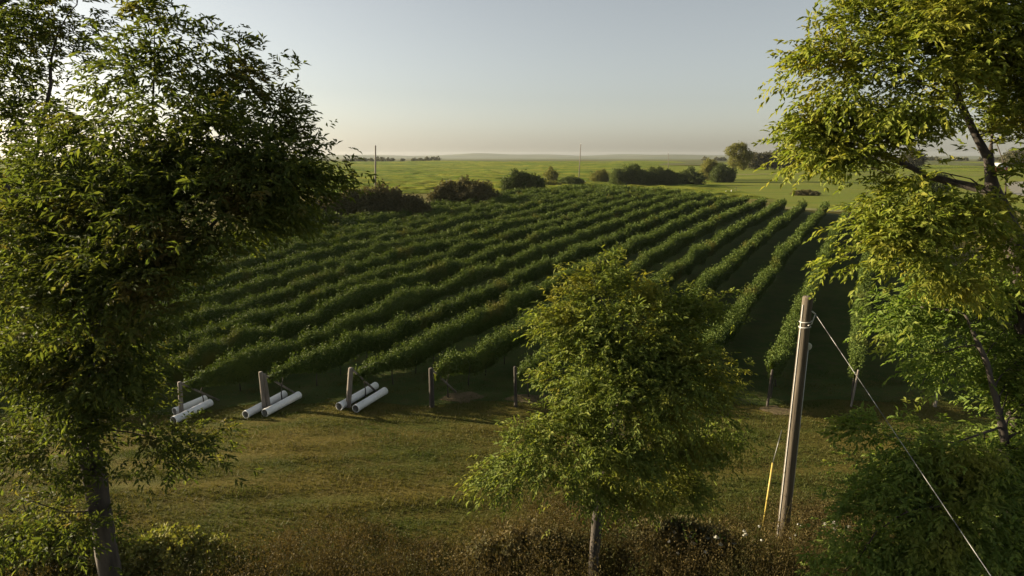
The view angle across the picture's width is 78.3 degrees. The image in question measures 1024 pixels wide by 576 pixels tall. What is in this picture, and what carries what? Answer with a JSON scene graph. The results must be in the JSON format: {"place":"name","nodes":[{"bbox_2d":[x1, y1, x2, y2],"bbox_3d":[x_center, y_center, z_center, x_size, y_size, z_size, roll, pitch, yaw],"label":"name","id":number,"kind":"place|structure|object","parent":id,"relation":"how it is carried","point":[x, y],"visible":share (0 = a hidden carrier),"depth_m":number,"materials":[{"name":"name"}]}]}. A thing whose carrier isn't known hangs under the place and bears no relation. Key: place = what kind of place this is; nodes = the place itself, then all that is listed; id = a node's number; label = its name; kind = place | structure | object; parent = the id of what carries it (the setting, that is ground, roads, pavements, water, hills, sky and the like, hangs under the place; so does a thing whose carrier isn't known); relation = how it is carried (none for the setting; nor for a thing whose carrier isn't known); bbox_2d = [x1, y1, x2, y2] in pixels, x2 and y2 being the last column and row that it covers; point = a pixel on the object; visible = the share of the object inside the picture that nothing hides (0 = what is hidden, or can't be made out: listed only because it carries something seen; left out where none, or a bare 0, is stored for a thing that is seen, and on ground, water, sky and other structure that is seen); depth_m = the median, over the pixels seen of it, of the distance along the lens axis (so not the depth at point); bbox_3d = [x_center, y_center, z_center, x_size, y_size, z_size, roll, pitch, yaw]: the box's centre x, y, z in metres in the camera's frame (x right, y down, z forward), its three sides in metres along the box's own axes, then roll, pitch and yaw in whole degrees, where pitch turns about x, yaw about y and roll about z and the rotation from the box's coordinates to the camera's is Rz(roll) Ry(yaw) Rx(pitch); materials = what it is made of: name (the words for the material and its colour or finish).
{"place":"outdoors","nodes":[
{"label":"outdoors","id":0,"kind":"place"},
{"bbox_2d":[0,154,479,158],"bbox_3d":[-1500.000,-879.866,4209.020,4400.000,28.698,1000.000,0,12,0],"label":"hills","id":1,"kind":"structure","parent":0,"point":[384,156],"depth_m":3918.57,"materials":[{"name":"green plant"}]},
{"bbox_2d":[0,160,774,198],"bbox_3d":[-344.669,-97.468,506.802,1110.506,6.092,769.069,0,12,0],"label":"crop field","id":2,"kind":"structure","parent":0,"point":[417,177],"depth_m":382.32,"materials":[{"name":"green plant"}]},
{"bbox_2d":[500,168,548,191],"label":"bush","id":3,"kind":"object","parent":2,"relation":"on","point":[519,179],"visible":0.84,"depth_m":150.31,"materials":[{"name":"green plant"}]},
{"bbox_2d":[545,180,561,184],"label":"bush","id":4,"kind":"object","parent":2,"relation":"on","point":[550,182],"visible":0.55,"depth_m":199.66,"materials":[{"name":"green plant"}]},
{"bbox_2d":[557,174,584,184],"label":"bush","id":5,"kind":"object","parent":2,"relation":"on","point":[572,179],"visible":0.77,"depth_m":209.69,"materials":[{"name":"green plant"}]},
{"bbox_2d":[589,168,610,181],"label":"bush","id":6,"kind":"object","parent":2,"relation":"on","point":[600,175],"visible":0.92,"depth_m":260.03,"materials":[{"name":"green plant"}]},
{"bbox_2d":[640,165,684,184],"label":"bush","id":7,"kind":"object","parent":2,"relation":"on","point":[661,175],"visible":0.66,"depth_m":236.91,"materials":[{"name":"green plant"}]},
{"bbox_2d":[0,208,985,415],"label":"vineyard floor","id":8,"kind":"structure","parent":0,"point":[756,337],"depth_m":38.18,"materials":[{"name":"green plant"}]},
{"bbox_2d":[172,395,207,414],"bbox_3d":[-15.811,5.752,30.937,0.385,0.455,1.671,7,13,29],"label":"drain pipe","id":9,"kind":"object","parent":8,"relation":"on","point":[190,404],"visible":0.69,"depth_m":30.81,"materials":[{"name":"white plastic"}]},
{"bbox_2d":[177,381,219,412],"bbox_3d":[-15.217,5.201,30.617,0.284,1.932,2.143,7,14,31],"label":"end post","id":10,"kind":"object","parent":8,"relation":"on","point":[180,384],"visible":0.69,"depth_m":29.81,"materials":[{"name":"grey wood"}]},
{"bbox_2d":[242,390,287,417],"bbox_3d":[-11.847,5.577,30.282,0.385,0.448,2.605,5,13,21],"label":"drain pipe","id":11,"kind":"object","parent":8,"relation":"on","point":[253,410],"visible":0.89,"depth_m":29.79,"materials":[{"name":"white plastic"}]},
{"bbox_2d":[259,371,294,409],"bbox_3d":[-11.203,4.824,30.517,0.373,2.148,2.144,7,14,31],"label":"end post","id":12,"kind":"object","parent":8,"relation":"on","point":[265,397],"visible":0.69,"depth_m":29.72,"materials":[{"name":"grey wood"}]},
{"bbox_2d":[8,183,579,282],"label":"vine row","id":13,"kind":"object","parent":8,"relation":"on","point":[513,191],"visible":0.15,"depth_m":96.49,"materials":[{"name":"green plant"}]},
{"bbox_2d":[0,183,597,301],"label":"vine row","id":14,"kind":"object","parent":8,"relation":"on","point":[382,218],"visible":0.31,"depth_m":82.86,"materials":[{"name":"green plant"}]},
{"bbox_2d":[253,205,346,231],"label":"bush","id":15,"kind":"object","parent":8,"relation":"on","point":[339,216],"visible":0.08,"depth_m":77.58,"materials":[{"name":"green plant"}]},
{"bbox_2d":[0,184,609,318],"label":"vine row","id":16,"kind":"object","parent":8,"relation":"on","point":[463,207],"visible":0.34,"depth_m":80.92,"materials":[{"name":"green plant"}]},
{"bbox_2d":[0,185,619,333],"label":"vine row","id":17,"kind":"object","parent":8,"relation":"on","point":[250,262],"visible":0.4,"depth_m":66.75,"materials":[{"name":"green plant"}]},
{"bbox_2d":[1,183,635,343],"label":"vine row","id":18,"kind":"object","parent":8,"relation":"on","point":[335,250],"visible":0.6,"depth_m":62.67,"materials":[{"name":"green plant"}]},
{"bbox_2d":[1,186,664,386],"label":"vine row","id":19,"kind":"object","parent":8,"relation":"on","point":[216,314],"visible":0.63,"depth_m":54.30,"materials":[{"name":"green plant"}]},
{"bbox_2d":[33,186,649,347],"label":"vine row","id":20,"kind":"object","parent":8,"relation":"on","point":[230,296],"visible":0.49,"depth_m":56.09,"materials":[{"name":"green plant"}]},
{"bbox_2d":[18,187,680,389],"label":"vine row","id":21,"kind":"object","parent":8,"relation":"on","point":[305,304],"visible":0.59,"depth_m":50.70,"materials":[{"name":"green plant"}]},
{"bbox_2d":[336,382,378,409],"bbox_3d":[-7.522,5.262,30.782,0.385,0.403,2.957,5,13,22],"label":"drain pipe","id":22,"kind":"object","parent":8,"relation":"on","point":[342,404],"visible":0.93,"depth_m":30.59,"materials":[{"name":"white plastic"}]},
{"bbox_2d":[346,367,376,407],"bbox_3d":[-7.207,4.635,30.445,0.465,2.158,2.181,8,14,32],"label":"end post","id":23,"kind":"object","parent":8,"relation":"on","point":[351,370],"visible":0.8,"depth_m":29.64,"materials":[{"name":"grey wood"}]},
{"bbox_2d":[352,387,387,411],"bbox_3d":[-6.802,5.365,30.306,0.385,0.398,2.426,5,13,22],"label":"drain pipe","id":24,"kind":"object","parent":8,"relation":"on","point":[372,398],"visible":1,"depth_m":30.06,"materials":[{"name":"white plastic"}]},
{"bbox_2d":[307,178,434,216],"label":"bush","id":25,"kind":"object","parent":8,"relation":"on","point":[392,200],"visible":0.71,"depth_m":86.88,"materials":[{"name":"green plant"}]},
{"bbox_2d":[113,191,696,389],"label":"vine row","id":26,"kind":"object","parent":8,"relation":"on","point":[204,355],"visible":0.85,"depth_m":44.61,"materials":[{"name":"green plant"}]},
{"bbox_2d":[429,368,456,407],"bbox_3d":[-3.366,4.621,30.539,0.264,2.112,2.162,6,13,27],"label":"end post","id":27,"kind":"object","parent":8,"relation":"on","point":[431,390],"visible":0.9,"depth_m":29.65,"materials":[{"name":"brown wood"}]},
{"bbox_2d":[182,191,713,401],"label":"vine row","id":28,"kind":"object","parent":8,"relation":"on","point":[244,366],"visible":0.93,"depth_m":42.69,"materials":[{"name":"green plant"}]},
{"bbox_2d":[440,392,483,403],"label":"soil","id":29,"kind":"structure","parent":8,"relation":"on","point":[457,396],"depth_m":31.07,"materials":[{"name":"brown soil"}]},
{"bbox_2d":[426,174,501,203],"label":"bush","id":30,"kind":"object","parent":8,"relation":"on","point":[463,190],"visible":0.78,"depth_m":101.35,"materials":[{"name":"green plant"}]},
{"bbox_2d":[267,194,729,399],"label":"vine row","id":31,"kind":"object","parent":8,"relation":"on","point":[325,358],"visible":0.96,"depth_m":42.18,"materials":[{"name":"green plant"}]},
{"bbox_2d":[503,394,560,403],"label":"soil","id":32,"kind":"structure","parent":8,"relation":"on","point":[523,396],"depth_m":30.81,"materials":[{"name":"brown soil"}]},
{"bbox_2d":[347,194,748,397],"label":"vine row","id":33,"kind":"object","parent":8,"relation":"on","point":[416,352],"visible":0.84,"depth_m":41.20,"materials":[{"name":"green plant"}]},
{"bbox_2d":[432,197,766,396],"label":"vine row","id":34,"kind":"object","parent":8,"relation":"on","point":[487,354],"visible":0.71,"depth_m":37.71,"materials":[{"name":"green plant"}]},
{"bbox_2d":[517,198,786,396],"bbox_3d":[24.735,-5.434,71.689,1.443,4.644,99.250,7,14,29],"label":"vine row","id":35,"kind":"object","parent":8,"relation":"on","point":[700,254],"visible":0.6,"depth_m":57.37,"materials":[{"name":"green plant"}]},
{"bbox_2d":[600,198,808,378],"bbox_3d":[27.957,-5.167,70.423,1.468,4.638,96.250,7,14,29],"label":"vine row","id":36,"kind":"object","parent":8,"relation":"on","point":[715,276],"visible":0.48,"depth_m":57.97,"materials":[{"name":"green plant"}]},
{"bbox_2d":[686,200,829,379],"bbox_3d":[31.222,-4.747,69.163,1.566,4.333,93.250,7,14,29],"label":"vine row","id":37,"kind":"object","parent":8,"relation":"on","point":[721,335],"visible":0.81,"depth_m":47.38,"materials":[{"name":"green plant"}]},
{"bbox_2d":[764,204,851,397],"bbox_3d":[34.443,-4.415,67.910,1.594,4.196,90.250,7,14,29],"label":"vine row","id":38,"kind":"object","parent":8,"relation":"on","point":[777,358],"visible":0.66,"depth_m":37.80,"materials":[{"name":"green plant"}]},
{"bbox_2d":[847,240,875,398],"bbox_3d":[37.690,-4.153,66.629,1.583,4.210,87.250,7,14,29],"label":"vine row","id":39,"kind":"object","parent":8,"relation":"on","point":[857,352],"visible":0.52,"depth_m":36.98,"materials":[{"name":"green plant"}]},
{"bbox_2d":[903,257,948,395],"bbox_3d":[40.944,-3.786,65.364,1.517,4.010,84.250,7,14,29],"label":"vine row","id":40,"kind":"object","parent":8,"relation":"on","point":[937,342],"visible":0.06,"depth_m":32.87,"materials":[{"name":"green plant"}]},
{"bbox_2d":[1,158,997,165],"bbox_3d":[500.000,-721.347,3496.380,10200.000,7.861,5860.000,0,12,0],"label":"fields","id":41,"kind":"structure","parent":0,"point":[700,162],"depth_m":1382.81,"materials":[{"name":"green plant"}]},
{"bbox_2d":[342,156,440,161],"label":"woods","id":42,"kind":"object","parent":41,"relation":"on","point":[433,158],"visible":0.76,"depth_m":907.03,"materials":[{"name":"green plant"}]},
{"bbox_2d":[701,156,1000,160],"bbox_3d":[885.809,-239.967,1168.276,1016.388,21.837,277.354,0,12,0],"label":"woods","id":43,"kind":"object","parent":41,"relation":"on","point":[932,158],"visible":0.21,"depth_m":1136.75,"materials":[{"name":"green plant"}]},
{"bbox_2d":[0,158,1023,575],"bbox_3d":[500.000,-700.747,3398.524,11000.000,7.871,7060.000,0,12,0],"label":"ground","id":44,"kind":"structure","parent":0,"point":[318,498],"depth_m":23.93,"materials":[{"name":"green plant"}]},
{"bbox_2d":[0,0,132,243],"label":"leafy tree","id":45,"kind":"object","parent":44,"relation":"on","point":[13,30],"visible":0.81,"depth_m":15.03,"materials":[{"name":"green plant"}]},
{"bbox_2d":[0,506,133,575],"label":"bush","id":46,"kind":"object","parent":44,"relation":"on","point":[9,528],"visible":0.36,"depth_m":16.95,"materials":[{"name":"green plant"}]},
{"bbox_2d":[87,522,244,575],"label":"bush","id":47,"kind":"object","parent":44,"relation":"on","point":[144,548],"visible":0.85,"depth_m":17.39,"materials":[{"name":"green plant"}]},
{"bbox_2d":[170,399,212,423],"bbox_3d":[-15.244,5.876,30.028,0.385,0.394,2.244,4,12,18],"label":"drain pipe","id":48,"kind":"object","parent":44,"relation":"on","point":[204,405],"visible":0.77,"depth_m":29.92,"materials":[{"name":"white plastic"}]},
{"bbox_2d":[0,0,385,575],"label":"leafy tree","id":49,"kind":"object","parent":44,"relation":"on","point":[149,183],"visible":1,"depth_m":11.18,"materials":[{"name":"green plant"}]},
{"bbox_2d":[262,391,301,416],"bbox_3d":[-10.999,5.543,30.154,0.385,0.449,2.274,5,13,23],"label":"drain pipe","id":50,"kind":"object","parent":44,"relation":"on","point":[279,405],"visible":1,"depth_m":29.93,"materials":[{"name":"white plastic"}]},
{"bbox_2d":[375,146,375,189],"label":"pole","id":51,"kind":"object","parent":44,"relation":"on","point":[375,165],"visible":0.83,"depth_m":150.48,"materials":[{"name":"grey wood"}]},
{"bbox_2d":[36,194,772,210],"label":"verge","id":52,"kind":"structure","parent":44,"relation":"on","point":[424,196],"depth_m":135.23,"materials":[{"name":"green plant"}]},
{"bbox_2d":[0,456,995,575],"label":"weeds","id":53,"kind":"object","parent":44,"relation":"on","point":[808,510],"visible":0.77,"depth_m":17.27,"materials":[{"name":"plant"}]},
{"bbox_2d":[513,366,516,406],"bbox_3d":[0.168,4.759,29.705,0.196,2.202,0.165,0,12,0],"label":"end post","id":54,"kind":"object","parent":44,"relation":"on","point":[515,386],"visible":0.88,"depth_m":29.62,"materials":[{"name":"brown wood"}]},
{"bbox_2d":[449,516,588,575],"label":"bush","id":55,"kind":"object","parent":44,"relation":"on","point":[511,544],"visible":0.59,"depth_m":17.25,"materials":[{"name":"brown plant"}]},
{"bbox_2d":[541,165,559,180],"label":"bush","id":56,"kind":"object","parent":44,"relation":"on","point":[551,173],"visible":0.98,"depth_m":261.19,"materials":[{"name":"green plant"}]},
{"bbox_2d":[578,143,580,177],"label":"pole","id":57,"kind":"object","parent":44,"relation":"on","point":[579,160],"visible":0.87,"depth_m":275.99,"materials":[{"name":"grey wood"}]},
{"bbox_2d":[435,241,772,575],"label":"leafy tree","id":58,"kind":"object","parent":44,"relation":"on","point":[653,376],"visible":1,"depth_m":14.62,"materials":[{"name":"green plant"}]},
{"bbox_2d":[607,163,651,184],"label":"bush","id":59,"kind":"object","parent":44,"relation":"on","point":[632,174],"visible":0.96,"depth_m":233.54,"materials":[{"name":"green plant"}]},
{"bbox_2d":[606,513,736,575],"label":"bush","id":60,"kind":"object","parent":44,"relation":"on","point":[699,527],"visible":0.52,"depth_m":17.74,"materials":[{"name":"brown plant"}]},
{"bbox_2d":[686,535,721,575],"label":"flowering weed","id":61,"kind":"object","parent":44,"relation":"on","point":[709,538],"visible":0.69,"depth_m":17.42,"materials":[{"name":"plant"}]},
{"bbox_2d":[732,525,763,567],"bbox_3d":[6.672,7.419,18.037,0.926,1.391,0.518,0,12,0],"label":"flowering weed","id":62,"kind":"object","parent":44,"relation":"on","point":[745,533],"visible":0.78,"depth_m":17.95,"materials":[{"name":"white plant"}]},
{"bbox_2d":[766,369,773,406],"bbox_3d":[12.156,4.826,29.719,0.222,2.038,0.132,0,12,0],"label":"end post","id":63,"kind":"object","parent":44,"relation":"on","point":[769,389],"visible":0.82,"depth_m":29.65,"materials":[{"name":"brown wood"}]},
{"bbox_2d":[762,430,781,528],"bbox_3d":[8.257,6.100,20.052,0.104,3.157,0.832,11,16,43],"label":"guy wire","id":64,"kind":"object","parent":44,"relation":"on","point":[769,484],"visible":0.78,"depth_m":20.01,"materials":[{"name":"yellow plastic"}]},
{"bbox_2d":[758,405,789,415],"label":"soil","id":65,"kind":"structure","parent":44,"relation":"on","point":[772,408],"depth_m":29.49,"materials":[{"name":"brown soil"}]},
{"bbox_2d":[776,296,815,541],"bbox_3d":[8.489,4.134,18.838,0.552,7.956,0.416,0,12,0],"label":"utility pole","id":66,"kind":"object","parent":44,"relation":"on","point":[804,345],"visible":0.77,"depth_m":18.63,"materials":[{"name":"brown wood"}]},
{"bbox_2d":[815,314,990,575],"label":"guy cable","id":67,"kind":"object","parent":66,"relation":"attached to","point":[911,458],"visible":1,"depth_m":12.64,"materials":[{"name":"metal"}]},
{"bbox_2d":[663,161,1018,171],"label":"crop strip","id":68,"kind":"object","parent":44,"relation":"on","point":[952,168],"visible":0.19,"depth_m":492.59,"materials":[{"name":"green plant"}]},
{"bbox_2d":[747,150,768,169],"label":"tree","id":69,"kind":"object","parent":68,"relation":"on","point":[755,162],"visible":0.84,"depth_m":426.19,"materials":[{"name":"green plant"}]},
{"bbox_2d":[759,150,780,169],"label":"tree","id":70,"kind":"object","parent":68,"relation":"on","point":[774,164],"visible":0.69,"depth_m":427.22,"materials":[{"name":"green plant"}]},
{"bbox_2d":[775,148,792,169],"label":"tree","id":71,"kind":"object","parent":68,"relation":"on","point":[785,165],"visible":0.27,"depth_m":430.56,"materials":[{"name":"green plant"}]},
{"bbox_2d":[781,148,803,167],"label":"tree","id":72,"kind":"object","parent":68,"relation":"on","point":[796,160],"visible":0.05,"depth_m":438.95,"materials":[{"name":"green plant"}]},
{"bbox_2d":[898,149,928,168],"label":"tree","id":73,"kind":"object","parent":68,"relation":"on","point":[916,162],"visible":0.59,"depth_m":487.15,"materials":[{"name":"green plant"}]},
{"bbox_2d":[997,149,1023,167],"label":"tree","id":74,"kind":"object","parent":68,"relation":"on","point":[1006,155],"visible":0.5,"depth_m":470.09,"materials":[{"name":"green plant"}]},
{"bbox_2d":[850,370,858,406],"bbox_3d":[16.162,4.828,29.720,0.252,2.035,0.099,0,12,0],"label":"end post","id":75,"kind":"object","parent":44,"relation":"on","point":[854,389],"visible":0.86,"depth_m":29.67,"materials":[{"name":"grey wood"}]},
{"bbox_2d":[751,0,1023,544],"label":"leafy tree","id":76,"kind":"object","parent":44,"relation":"on","point":[988,57],"visible":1,"depth_m":12.76,"materials":[{"name":"green plant"}]},
{"bbox_2d":[766,205,1023,215],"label":"lane","id":77,"kind":"structure","parent":44,"relation":"on","point":[815,209],"depth_m":116.72,"materials":[{"name":"brown soil"}]},
{"bbox_2d":[793,262,1023,575],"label":"leafy tree","id":78,"kind":"object","parent":44,"relation":"on","point":[989,485],"visible":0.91,"depth_m":14.01,"materials":[{"name":"green plant"}]},
{"bbox_2d":[933,376,939,406],"bbox_3d":[20.088,4.979,29.751,0.175,1.652,0.154,0,12,0],"label":"end post","id":79,"kind":"object","parent":44,"relation":"on","point":[935,404],"visible":0.32,"depth_m":29.78,"materials":[{"name":"grey wood"}]},
{"bbox_2d":[0,0,1023,156],"label":"sky","id":80,"kind":"structure","parent":0,"point":[396,77],"materials":[{"name":"blue"}]},
{"bbox_2d":[425,153,645,156],"bbox_3d":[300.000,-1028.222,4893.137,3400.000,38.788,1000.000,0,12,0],"label":"hills","id":81,"kind":"structure","parent":0,"point":[498,155],"depth_m":4625.20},
{"bbox_2d":[446,154,739,158],"bbox_3d":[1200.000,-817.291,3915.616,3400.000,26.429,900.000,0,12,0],"label":"hills","id":82,"kind":"structure","parent":0,"point":[677,156],"depth_m":3627.09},
{"bbox_2d":[736,174,876,174],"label":"field road","id":83,"kind":"structure","parent":0,"point":[852,174],"depth_m":337.57,"materials":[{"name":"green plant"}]},
{"bbox_2d":[695,170,1023,209],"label":"meadow","id":84,"kind":"structure","parent":0,"point":[755,182],"depth_m":235.22,"materials":[{"name":"green plant"}]},
{"bbox_2d":[676,165,708,184],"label":"bush","id":85,"kind":"object","parent":84,"relation":"on","point":[690,176],"visible":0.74,"depth_m":246.17,"materials":[{"name":"green plant"}]},
{"bbox_2d":[697,157,716,179],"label":"bush","id":86,"kind":"object","parent":84,"relation":"on","point":[707,166],"visible":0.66,"depth_m":288.23,"materials":[{"name":"green plant"}]},
{"bbox_2d":[708,162,737,182],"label":"bush","id":87,"kind":"object","parent":84,"relation":"on","point":[720,172],"visible":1,"depth_m":270.08,"materials":[{"name":"green plant"}]},
{"bbox_2d":[724,140,753,170],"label":"tree","id":88,"kind":"object","parent":84,"relation":"on","point":[741,149],"visible":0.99,"depth_m":271.89,"materials":[{"name":"green plant"}]},
{"bbox_2d":[790,189,820,195],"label":"bush","id":89,"kind":"object","parent":84,"relation":"on","point":[805,192],"visible":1,"depth_m":172.69,"materials":[{"name":"green plant"}]},
{"bbox_2d":[918,168,951,192],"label":"bush","id":90,"kind":"object","parent":84,"relation":"on","point":[936,186],"visible":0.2,"depth_m":192.80,"materials":[{"name":"green plant"}]},
{"bbox_2d":[926,155,1000,158],"bbox_3d":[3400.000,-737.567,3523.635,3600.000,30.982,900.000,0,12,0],"label":"hills","id":91,"kind":"structure","parent":0,"point":[969,157],"depth_m":3361.62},
{"bbox_2d":[1007,181,1023,195],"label":"farm road","id":92,"kind":"structure","parent":0,"point":[1016,189],"depth_m":220.54,"materials":[{"name":"beige gravel"}]}
]}

